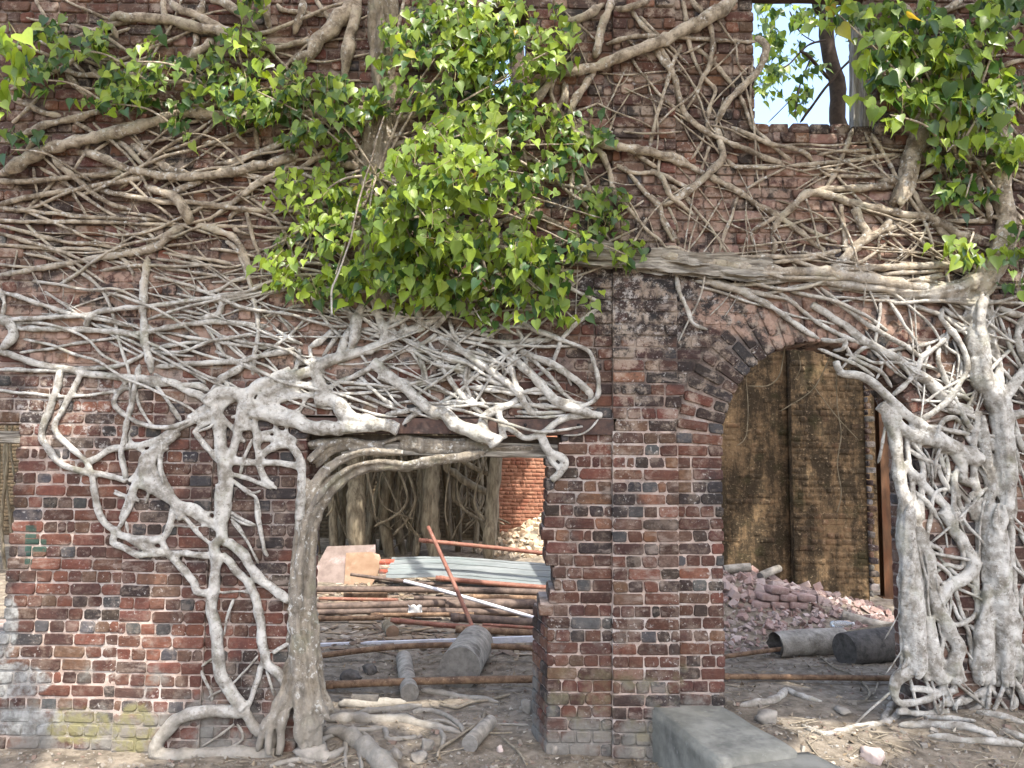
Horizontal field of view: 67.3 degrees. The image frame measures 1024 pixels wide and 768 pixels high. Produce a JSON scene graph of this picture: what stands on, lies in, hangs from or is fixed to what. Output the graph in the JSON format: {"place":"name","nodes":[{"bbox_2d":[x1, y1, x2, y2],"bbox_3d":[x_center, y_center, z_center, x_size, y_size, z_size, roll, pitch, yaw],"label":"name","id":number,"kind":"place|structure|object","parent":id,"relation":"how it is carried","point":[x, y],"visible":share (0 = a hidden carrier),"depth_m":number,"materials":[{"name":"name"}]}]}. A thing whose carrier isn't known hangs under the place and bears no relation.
{"place":"outdoors","nodes":[
{"label":"outdoors","id":0,"kind":"place"},
{"bbox_2d":[0,530,1023,767],"bbox_3d":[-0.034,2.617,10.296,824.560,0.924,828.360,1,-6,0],"label":"ground","id":1,"kind":"structure","parent":0,"point":[491,743],"depth_m":5.60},
{"bbox_2d":[0,22,44,117],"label":"shade tree","id":2,"kind":"object","parent":1,"relation":"on","point":[16,57],"visible":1,"depth_m":4.21,"materials":[{"name":"green plant"}]},
{"bbox_2d":[0,425,489,540],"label":"court wall","id":3,"kind":"structure","parent":1,"relation":"on","point":[467,534],"depth_m":17.82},
{"bbox_2d":[0,425,510,568],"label":"banyan tree","id":4,"kind":"object","parent":1,"relation":"on","point":[351,524],"visible":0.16,"depth_m":14.57,"materials":[{"name":"brown plant"}]},
{"bbox_2d":[292,741,331,761],"bbox_3d":[-1.360,2.468,5.150,0.218,0.126,0.279,5,-7,-34],"label":"stone","id":5,"kind":"object","parent":1,"relation":"on","point":[319,753],"visible":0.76,"depth_m":5.08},
{"bbox_2d":[317,545,375,583],"bbox_3d":[-2.591,2.815,11.939,0.913,0.588,0.515,1,-6,0],"label":"pink board","id":6,"kind":"object","parent":1,"relation":"on","point":[331,566],"visible":0.5,"depth_m":11.99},
{"bbox_2d":[318,615,383,620],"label":"steel pipe","id":7,"kind":"object","parent":1,"relation":"on","point":[353,618],"visible":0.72,"depth_m":9.15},
{"bbox_2d":[340,669,361,680],"bbox_3d":[-1.426,2.607,6.837,0.194,0.143,0.127,0,-6,10],"label":"stone","id":8,"kind":"object","parent":1,"relation":"on","point":[350,674],"visible":0.73,"depth_m":6.79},
{"bbox_2d":[344,552,380,584],"bbox_3d":[-2.297,2.838,11.788,0.591,0.474,0.418,1,-6,0],"label":"tan board","id":9,"kind":"object","parent":1,"relation":"on","point":[366,563],"visible":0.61,"depth_m":11.81,"materials":[{"name":"brown wood"}]},
{"bbox_2d":[343,592,387,597],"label":"steel pipe","id":10,"kind":"object","parent":1,"relation":"on","point":[369,595],"visible":0.76,"depth_m":10.43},
{"bbox_2d":[351,693,379,701],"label":"log","id":11,"kind":"object","parent":1,"relation":"on","point":[369,697],"visible":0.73,"depth_m":6.20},
{"bbox_2d":[362,663,376,675],"bbox_3d":[-1.302,2.643,7.108,0.140,0.122,0.129,5,-7,-35],"label":"stone","id":12,"kind":"object","parent":1,"relation":"on","point":[370,669],"visible":0.94,"depth_m":7.07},
{"bbox_2d":[317,607,427,614],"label":"steel pipe","id":13,"kind":"object","parent":1,"relation":"on","point":[356,611],"visible":0.64,"depth_m":9.44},
{"bbox_2d":[408,605,421,617],"bbox_3d":[-1.190,2.875,9.417,0.206,0.357,0.108,1,-6,0],"label":"white scrap","id":14,"kind":"object","parent":13,"relation":"hanging from","point":[414,609],"visible":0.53,"depth_m":9.41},
{"bbox_2d":[317,599,445,608],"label":"steel pipe","id":15,"kind":"object","parent":1,"relation":"on","point":[384,604],"visible":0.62,"depth_m":9.73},
{"bbox_2d":[379,559,394,576],"bbox_3d":[-1.898,2.806,11.681,0.231,0.277,0.102,1,-6,0],"label":"brick stack","id":16,"kind":"object","parent":1,"relation":"on","point":[383,566],"visible":0.68,"depth_m":11.64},
{"bbox_2d":[382,620,398,636],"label":"log","id":17,"kind":"object","parent":1,"relation":"on","point":[390,629],"visible":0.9,"depth_m":8.49,"materials":[{"name":"brown wood"}]},
{"bbox_2d":[390,747,402,759],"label":"stone","id":18,"kind":"object","parent":1,"relation":"on","point":[396,753],"visible":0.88,"depth_m":5.14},
{"bbox_2d":[350,573,457,586],"bbox_3d":[-1.502,2.722,10.674,1.514,0.166,0.072,0,-6,6],"label":"steel rod","id":19,"kind":"object","parent":1,"relation":"on","point":[397,580],"visible":0.77,"depth_m":10.68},
{"bbox_2d":[396,650,418,701],"bbox_3d":[-0.948,2.604,6.906,0.151,0.162,1.181,2,-6,-10],"label":"log","id":20,"kind":"object","parent":1,"relation":"on","point":[409,690],"visible":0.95,"depth_m":6.62,"materials":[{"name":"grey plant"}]},
{"bbox_2d":[411,750,427,764],"bbox_3d":[-0.609,2.494,5.139,0.111,0.084,0.148,-4,-7,40],"label":"stone","id":21,"kind":"object","parent":1,"relation":"on","point":[419,756],"visible":0.98,"depth_m":5.11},
{"bbox_2d":[0,0,841,767],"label":"strangler fig","id":22,"kind":"object","parent":1,"relation":"on","point":[380,222],"visible":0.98,"depth_m":5.38,"materials":[{"name":"grey plant"}]},
{"bbox_2d":[317,573,533,660],"bbox_3d":[-0.888,2.860,10.447,3.981,0.338,5.779,1,-6,0],"label":"debris","id":23,"kind":"object","parent":1,"relation":"on","point":[355,640],"visible":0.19,"depth_m":8.75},
{"bbox_2d":[319,597,397,600],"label":"steel pipe","id":24,"kind":"object","parent":23,"relation":"on","point":[354,599],"visible":0.94,"depth_m":10.15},
{"bbox_2d":[370,612,473,616],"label":"steel pipe","id":25,"kind":"object","parent":23,"relation":"on","point":[434,614],"visible":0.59,"depth_m":9.35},
{"bbox_2d":[414,596,457,599],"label":"steel pipe","id":26,"kind":"object","parent":23,"relation":"on","point":[426,597],"visible":0.52,"depth_m":10.15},
{"bbox_2d":[469,594,536,598],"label":"steel pipe","id":27,"kind":"object","parent":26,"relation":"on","point":[479,596],"visible":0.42,"depth_m":10.15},
{"bbox_2d":[390,617,498,628],"bbox_3d":[-0.763,2.733,8.727,1.235,0.146,0.066,1,-6,0],"label":"steel pipe","id":28,"kind":"object","parent":23,"relation":"on","point":[394,620],"visible":0.68,"depth_m":8.71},
{"bbox_2d":[426,526,473,624],"bbox_3d":[-0.767,2.325,9.365,0.063,1.105,1.139,5,-7,-35],"label":"steel pipe","id":29,"kind":"object","parent":23,"relation":"on","point":[453,582],"visible":0.89,"depth_m":9.29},
{"bbox_2d":[386,556,550,584],"bbox_3d":[-0.583,2.796,11.509,2.555,0.346,0.562,1,-6,0],"label":"metal sheet","id":30,"kind":"object","parent":23,"relation":"on","point":[482,569],"visible":0.87,"depth_m":11.51,"materials":[{"name":"metal"}]},
{"bbox_2d":[403,579,533,617],"bbox_3d":[-0.500,2.695,9.592,1.886,0.394,0.058,-1,-6,19],"label":"slanting bar","id":31,"kind":"object","parent":23,"relation":"on","point":[470,599],"visible":0.84,"depth_m":9.58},
{"bbox_2d":[454,586,545,595],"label":"steel pipe","id":32,"kind":"object","parent":23,"relation":"on","point":[494,590],"visible":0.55,"depth_m":10.29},
{"bbox_2d":[316,586,453,592],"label":"steel pipe","id":33,"kind":"object","parent":32,"relation":"on","point":[385,589],"visible":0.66,"depth_m":10.35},
{"bbox_2d":[320,636,533,646],"bbox_3d":[-0.929,2.740,8.149,2.538,0.176,0.052,1,-6,0],"label":"white bar","id":34,"kind":"object","parent":1,"relation":"on","point":[513,639],"visible":0.46,"depth_m":8.13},
{"bbox_2d":[322,642,533,657],"bbox_3d":[-0.854,2.624,7.532,2.336,0.192,0.064,1,-6,0],"label":"steel pipe","id":35,"kind":"object","parent":1,"relation":"on","point":[422,645],"visible":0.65,"depth_m":7.51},
{"bbox_2d":[422,738,434,750],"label":"stone","id":36,"kind":"object","parent":1,"relation":"on","point":[427,744],"visible":0.88,"depth_m":5.28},
{"bbox_2d":[325,675,533,689],"bbox_3d":[-0.708,2.535,6.536,1.870,0.138,0.072,1,-6,0],"label":"steel pipe","id":37,"kind":"object","parent":1,"relation":"on","point":[331,684],"visible":0.8,"depth_m":6.51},
{"bbox_2d":[436,709,485,756],"bbox_3d":[-0.339,2.534,5.609,0.092,0.039,0.979,-1,-6,20],"label":"dry stick","id":38,"kind":"object","parent":1,"relation":"on","point":[449,742],"visible":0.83,"depth_m":5.48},
{"bbox_2d":[439,625,492,687],"bbox_3d":[-0.414,2.534,7.189,0.370,0.382,1.020,0,-6,5],"label":"log","id":39,"kind":"object","parent":1,"relation":"on","point":[468,652],"visible":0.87,"depth_m":6.71,"materials":[{"name":"wood"}]},
{"bbox_2d":[439,693,510,708],"bbox_3d":[-0.280,2.578,6.241,0.625,0.043,0.116,3,-6,-23],"label":"dry stick","id":40,"kind":"object","parent":1,"relation":"on","point":[476,701],"visible":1,"depth_m":6.21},
{"bbox_2d":[462,715,496,751],"bbox_3d":[-0.231,2.499,5.512,0.120,0.117,0.481,-1,-6,16],"label":"log","id":41,"kind":"object","parent":1,"relation":"on","point":[477,734],"visible":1,"depth_m":5.41,"materials":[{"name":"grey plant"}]},
{"bbox_2d":[419,538,541,554],"bbox_3d":[-0.397,2.380,11.223,1.930,0.233,0.071,1,-6,0],"label":"steel pipe","id":42,"kind":"object","parent":1,"relation":"on","point":[473,545],"visible":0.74,"depth_m":11.20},
{"bbox_2d":[428,607,532,615],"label":"steel pipe","id":43,"kind":"object","parent":1,"relation":"on","point":[487,611],"visible":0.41,"depth_m":9.54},
{"bbox_2d":[440,599,536,608],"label":"steel pipe","id":44,"kind":"object","parent":1,"relation":"on","point":[510,603],"visible":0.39,"depth_m":9.77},
{"bbox_2d":[435,575,545,588],"bbox_3d":[-0.214,2.742,10.586,1.682,0.188,0.080,1,-6,0],"label":"steel pipe","id":45,"kind":"object","parent":1,"relation":"on","point":[488,582],"visible":0.76,"depth_m":10.56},
{"bbox_2d":[450,613,532,625],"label":"steel pipe","id":46,"kind":"object","parent":1,"relation":"on","point":[462,618],"visible":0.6,"depth_m":8.98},
{"bbox_2d":[455,625,532,635],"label":"steel pipe","id":47,"kind":"object","parent":1,"relation":"on","point":[503,631],"visible":0.49,"depth_m":8.54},
{"bbox_2d":[497,745,502,751],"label":"stone","id":48,"kind":"object","parent":1,"relation":"on","point":[499,748],"visible":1,"depth_m":5.26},
{"bbox_2d":[489,731,511,733],"bbox_3d":[-0.143,2.527,5.584,0.290,0.024,0.033,-1,-6,14],"label":"dry stick","id":49,"kind":"object","parent":1,"relation":"on","point":[508,732],"visible":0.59,"depth_m":5.56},
{"bbox_2d":[490,40,524,94],"bbox_3d":[0.421,-1.098,8.120,1.967,7.746,1.312,1,-6,0],"label":"garden tree","id":50,"kind":"object","parent":1,"relation":"on","point":[518,56],"visible":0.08,"depth_m":8.28,"materials":[{"name":"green plant"}]},
{"bbox_2d":[472,512,543,557],"bbox_3d":[0.734,3.011,15.502,3.062,0.844,2.766,1,-6,0],"label":"rubble","id":51,"kind":"object","parent":1,"relation":"on","point":[526,527],"visible":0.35,"depth_m":14.87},
{"bbox_2d":[482,623,533,628],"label":"steel pipe","id":52,"kind":"object","parent":1,"relation":"on","point":[508,626],"visible":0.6,"depth_m":8.86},
{"bbox_2d":[0,0,1023,754],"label":"brick wall","id":53,"kind":"structure","parent":1,"relation":"on","point":[104,644],"depth_m":5.46,"materials":[{"name":"brick"}]},
{"bbox_2d":[0,431,21,442],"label":"timber lintel","id":54,"kind":"structure","parent":53,"relation":"attached to","point":[10,436],"depth_m":5.45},
{"bbox_2d":[561,239,774,282],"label":"timber beam","id":55,"kind":"structure","parent":53,"relation":"attached to","point":[696,266],"depth_m":5.43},
{"bbox_2d":[752,0,862,4],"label":"timber lintel","id":56,"kind":"structure","parent":53,"relation":"attached to","point":[787,2],"depth_m":5.92,"materials":[{"name":"wood"}]},
{"bbox_2d":[674,292,964,448],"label":"brick arch","id":57,"kind":"structure","parent":53,"relation":"attached to","point":[737,350],"depth_m":5.45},
{"bbox_2d":[849,1,868,127],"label":"window post","id":58,"kind":"object","parent":53,"relation":"on","point":[857,115],"depth_m":5.85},
{"bbox_2d":[0,637,1023,767],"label":"gravel","id":59,"kind":"structure","parent":1,"relation":"on","point":[802,747],"depth_m":5.09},
{"bbox_2d":[502,737,524,759],"bbox_3d":[0.009,2.489,5.272,0.019,0.029,0.460,3,-6,-20],"label":"dry stick","id":60,"kind":"object","parent":1,"relation":"on","point":[513,746],"visible":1,"depth_m":5.25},
{"bbox_2d":[521,699,531,713],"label":"stone","id":61,"kind":"object","parent":1,"relation":"on","point":[526,705],"visible":0.9,"depth_m":6.04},
{"bbox_2d":[497,435,556,532],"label":"court wall","id":62,"kind":"structure","parent":1,"relation":"on","point":[521,489],"depth_m":17.45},
{"bbox_2d":[551,746,557,754],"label":"stone","id":63,"kind":"object","parent":1,"relation":"on","point":[554,750],"visible":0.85,"depth_m":5.17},
{"bbox_2d":[213,643,1023,767],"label":"fallen twigs","id":64,"kind":"object","parent":1,"relation":"on","point":[349,756],"visible":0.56,"depth_m":5.09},
{"bbox_2d":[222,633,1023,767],"bbox_3d":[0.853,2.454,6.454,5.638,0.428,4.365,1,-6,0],"label":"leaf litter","id":65,"kind":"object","parent":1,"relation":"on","point":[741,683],"visible":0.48,"depth_m":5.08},
{"bbox_2d":[531,277,789,760],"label":"brick pier","id":66,"kind":"structure","parent":1,"relation":"on","point":[628,623],"depth_m":5.31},
{"bbox_2d":[341,441,557,457],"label":"timber lintel","id":67,"kind":"structure","parent":66,"relation":"attached to","point":[537,451],"depth_m":5.43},
{"bbox_2d":[298,418,613,444],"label":"steel lintel","id":68,"kind":"structure","parent":67,"relation":"on","point":[415,426],"depth_m":5.38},
{"bbox_2d":[652,705,797,767],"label":"stone slab","id":69,"kind":"structure","parent":1,"relation":"on","point":[702,736],"depth_m":4.72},
{"bbox_2d":[722,582,737,591],"bbox_3d":[2.587,2.456,9.204,0.240,0.100,0.133,32,-37,-27],"label":"broken brick","id":70,"kind":"object","parent":1,"relation":"on","point":[727,586],"visible":0.5,"depth_m":9.14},
{"bbox_2d":[728,598,738,607],"bbox_3d":[2.572,2.554,8.931,0.105,0.058,0.084,-38,40,-13],"label":"broken brick","id":71,"kind":"object","parent":1,"relation":"on","point":[734,602],"visible":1,"depth_m":8.91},
{"bbox_2d":[726,588,741,598],"bbox_3d":[2.619,2.488,9.144,0.126,0.094,0.227,33,-3,-14],"label":"broken brick","id":72,"kind":"object","parent":1,"relation":"on","point":[732,593],"visible":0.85,"depth_m":9.05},
{"bbox_2d":[730,635,741,642],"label":"stone","id":73,"kind":"object","parent":1,"relation":"on","point":[736,637],"visible":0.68,"depth_m":8.16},
{"bbox_2d":[723,563,751,573],"bbox_3d":[2.874,2.358,9.823,0.352,0.149,0.116,1,-6,0],"label":"log","id":74,"kind":"object","parent":1,"relation":"on","point":[737,568],"visible":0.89,"depth_m":9.77,"materials":[{"name":"wood"}]},
{"bbox_2d":[735,613,748,620],"bbox_3d":[2.603,2.632,8.702,0.077,0.058,0.138,-34,1,-34],"label":"broken brick","id":75,"kind":"object","parent":1,"relation":"on","point":[743,616],"visible":0.95,"depth_m":8.66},
{"bbox_2d":[740,592,747,599],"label":"broken brick","id":76,"kind":"object","parent":1,"relation":"on","point":[745,595],"visible":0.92,"depth_m":9.06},
{"bbox_2d":[741,590,752,595],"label":"broken brick","id":77,"kind":"object","parent":1,"relation":"on","point":[749,592],"visible":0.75,"depth_m":9.14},
{"bbox_2d":[743,573,753,586],"bbox_3d":[2.932,2.438,9.552,0.110,0.082,0.197,-19,27,21],"label":"broken brick","id":78,"kind":"object","parent":1,"relation":"on","point":[748,581],"visible":0.8,"depth_m":9.51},
{"bbox_2d":[748,592,755,599],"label":"broken brick","id":79,"kind":"object","parent":1,"relation":"on","point":[752,596],"visible":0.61,"depth_m":9.10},
{"bbox_2d":[724,647,781,658],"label":"steel pipe","id":80,"kind":"object","parent":1,"relation":"on","point":[752,652],"visible":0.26,"depth_m":7.15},
{"bbox_2d":[721,350,790,582],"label":"room wall","id":81,"kind":"structure","parent":1,"relation":"on","point":[755,503],"depth_m":10.30,"materials":[{"name":"paint"}]},
{"bbox_2d":[753,578,765,584],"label":"broken brick","id":82,"kind":"object","parent":1,"relation":"on","point":[761,581],"visible":0.7,"depth_m":9.54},
{"bbox_2d":[754,708,776,724],"bbox_3d":[1.725,2.251,5.187,0.132,0.113,0.200,-4,-7,40],"label":"stone","id":83,"kind":"object","parent":1,"relation":"on","point":[767,716],"visible":0.98,"depth_m":5.14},
{"bbox_2d":[764,619,772,629],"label":"broken brick","id":84,"kind":"object","parent":1,"relation":"on","point":[768,625],"visible":0.96,"depth_m":8.50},
{"bbox_2d":[765,581,776,584],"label":"broken brick","id":85,"kind":"object","parent":1,"relation":"on","point":[771,582],"visible":0.39,"depth_m":9.58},
{"bbox_2d":[773,623,783,629],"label":"broken brick","id":86,"kind":"object","parent":1,"relation":"on","point":[777,626],"visible":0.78,"depth_m":8.49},
{"bbox_2d":[732,752,840,767],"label":"stone step","id":87,"kind":"object","parent":1,"relation":"on","point":[805,760],"visible":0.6,"depth_m":4.35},
{"bbox_2d":[752,3,848,124],"bbox_3d":[3.464,-1.407,7.651,2.472,8.368,1.059,1,-6,0],"label":"tree","id":88,"kind":"object","parent":1,"relation":"on","point":[833,75],"visible":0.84,"depth_m":7.81,"materials":[{"name":"green plant"}]},
{"bbox_2d":[799,581,810,586],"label":"broken brick","id":89,"kind":"object","parent":1,"relation":"on","point":[806,584],"visible":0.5,"depth_m":9.91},
{"bbox_2d":[766,628,846,657],"bbox_3d":[2.872,2.521,7.470,0.823,0.281,0.268,3,-6,-18],"label":"pipe","id":90,"kind":"object","parent":1,"relation":"on","point":[806,642],"visible":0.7,"depth_m":7.36,"materials":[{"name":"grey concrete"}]},
{"bbox_2d":[724,673,890,680],"bbox_3d":[2.384,2.368,6.205,1.494,0.050,0.051,1,-6,0],"label":"steel pipe","id":91,"kind":"object","parent":1,"relation":"on","point":[728,676],"visible":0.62,"depth_m":6.19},
{"bbox_2d":[723,572,893,654],"bbox_3d":[2.707,2.559,8.704,3.565,0.702,2.672,1,-6,0],"label":"rubble","id":92,"kind":"object","parent":1,"relation":"on","point":[748,628],"visible":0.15,"depth_m":8.72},
{"bbox_2d":[736,571,755,582],"bbox_3d":[2.932,2.446,9.605,0.241,0.099,0.140,31,4,-2],"label":"broken brick","id":93,"kind":"object","parent":92,"relation":"on","point":[740,575],"visible":0.52,"depth_m":9.54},
{"bbox_2d":[755,583,764,591],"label":"broken brick","id":94,"kind":"object","parent":92,"relation":"on","point":[759,587],"visible":0.3,"depth_m":9.36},
{"bbox_2d":[757,565,781,578],"bbox_3d":[3.257,2.384,9.721,0.390,0.172,0.103,4,-7,-33],"label":"log","id":95,"kind":"object","parent":92,"relation":"on","point":[769,572],"visible":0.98,"depth_m":9.67,"materials":[{"name":"wood"}]},
{"bbox_2d":[766,575,782,581],"bbox_3d":[3.367,2.522,9.867,0.221,0.091,0.128,34,-25,9],"label":"broken brick","id":96,"kind":"object","parent":92,"relation":"on","point":[773,577],"visible":0.22,"depth_m":9.82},
{"bbox_2d":[749,584,815,608],"bbox_3d":[3.169,2.507,9.054,0.766,0.258,0.226,1,-6,0],"label":"masonry lump","id":97,"kind":"object","parent":92,"relation":"on","point":[776,596],"visible":0.98,"depth_m":8.96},
{"bbox_2d":[813,581,823,590],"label":"broken brick","id":98,"kind":"object","parent":92,"relation":"on","point":[818,586],"visible":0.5,"depth_m":9.67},
{"bbox_2d":[816,595,826,603],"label":"broken brick","id":99,"kind":"object","parent":92,"relation":"on","point":[819,599],"visible":0.55,"depth_m":9.31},
{"bbox_2d":[829,620,854,626],"bbox_3d":[3.536,2.565,8.231,0.282,0.071,0.073,2,-6,-14],"label":"plastic bottle","id":100,"kind":"object","parent":92,"relation":"on","point":[841,623],"visible":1,"depth_m":8.20,"materials":[{"name":"white"}]},
{"bbox_2d":[869,606,882,613],"bbox_3d":[4.420,2.753,9.336,0.150,0.062,0.083,23,-23,18],"label":"broken brick","id":101,"kind":"object","parent":92,"relation":"on","point":[875,609],"visible":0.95,"depth_m":9.31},
{"bbox_2d":[810,590,817,595],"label":"broken brick","id":102,"kind":"object","parent":1,"relation":"on","point":[814,592],"visible":0.56,"depth_m":9.51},
{"bbox_2d":[810,616,820,624],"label":"broken brick","id":103,"kind":"object","parent":1,"relation":"on","point":[814,620],"visible":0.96,"depth_m":8.74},
{"bbox_2d":[786,349,869,601],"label":"room wall","id":104,"kind":"structure","parent":1,"relation":"on","point":[828,546],"depth_m":10.17,"materials":[{"name":"paint"}]},
{"bbox_2d":[863,383,879,596],"bbox_3d":[4.744,1.100,10.236,0.118,3.370,0.222,1,-6,0],"label":"brick quoin","id":105,"kind":"object","parent":104,"relation":"attached to","point":[872,559],"visible":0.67,"depth_m":10.11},
{"bbox_2d":[635,0,1023,747],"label":"strangler fig","id":106,"kind":"object","parent":1,"relation":"on","point":[995,652],"visible":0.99,"depth_m":5.35,"materials":[{"name":"grey plant"}]},
{"bbox_2d":[830,612,838,617],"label":"broken brick","id":107,"kind":"object","parent":1,"relation":"on","point":[833,614],"visible":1,"depth_m":8.89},
{"bbox_2d":[834,705,850,714],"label":"stone","id":108,"kind":"object","parent":1,"relation":"on","point":[841,710],"visible":1,"depth_m":5.32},
{"bbox_2d":[820,657,870,699],"bbox_3d":[2.808,2.445,6.434,0.130,0.113,1.650,0,-6,11],"label":"dry stick","id":109,"kind":"object","parent":1,"relation":"on","point":[862,682],"visible":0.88,"depth_m":6.51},
{"bbox_2d":[854,602,863,608],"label":"broken brick","id":110,"kind":"object","parent":1,"relation":"on","point":[858,604],"visible":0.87,"depth_m":9.42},
{"bbox_2d":[832,626,895,664],"bbox_3d":[3.452,2.467,7.250,0.834,0.331,0.331,3,-6,-22],"label":"log","id":111,"kind":"object","parent":1,"relation":"on","point":[868,646],"visible":0.54,"depth_m":7.09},
{"bbox_2d":[841,610,891,625],"bbox_3d":[4.074,2.708,8.782,0.587,0.207,0.125,-1,-6,22],"label":"log","id":112,"kind":"object","parent":1,"relation":"on","point":[850,616],"visible":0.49,"depth_m":8.77,"materials":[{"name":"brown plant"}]},
{"bbox_2d":[846,623,893,630],"bbox_3d":[3.841,2.659,8.207,1.249,0.237,0.238,2,-6,-17],"label":"log","id":113,"kind":"object","parent":1,"relation":"on","point":[883,625],"visible":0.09,"depth_m":8.20,"materials":[{"name":"grey wood"}]},
{"bbox_2d":[864,390,879,583],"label":"side wall","id":114,"kind":"structure","parent":1,"relation":"on","point":[876,580],"depth_m":11.92,"materials":[{"name":"paint"}]},
{"bbox_2d":[859,746,884,765],"bbox_3d":[2.196,2.267,4.701,0.147,0.087,0.159,-4,-7,39],"label":"stone","id":115,"kind":"object","parent":1,"relation":"on","point":[873,755],"visible":1,"depth_m":4.65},
{"bbox_2d":[872,673,878,694],"bbox_3d":[2.925,2.400,6.168,0.031,0.074,0.921,-2,-6,27],"label":"dry stick","id":116,"kind":"object","parent":1,"relation":"on","point":[875,689],"visible":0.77,"depth_m":5.96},
{"bbox_2d":[874,398,893,598],"bbox_3d":[5.239,0.820,10.896,0.200,4.694,0.200,1,-6,0],"label":"steel post","id":117,"kind":"object","parent":1,"relation":"on","point":[884,530],"visible":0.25,"depth_m":10.77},
{"bbox_2d":[491,3,848,127],"label":"sky","id":118,"kind":"structure","parent":0,"point":[819,114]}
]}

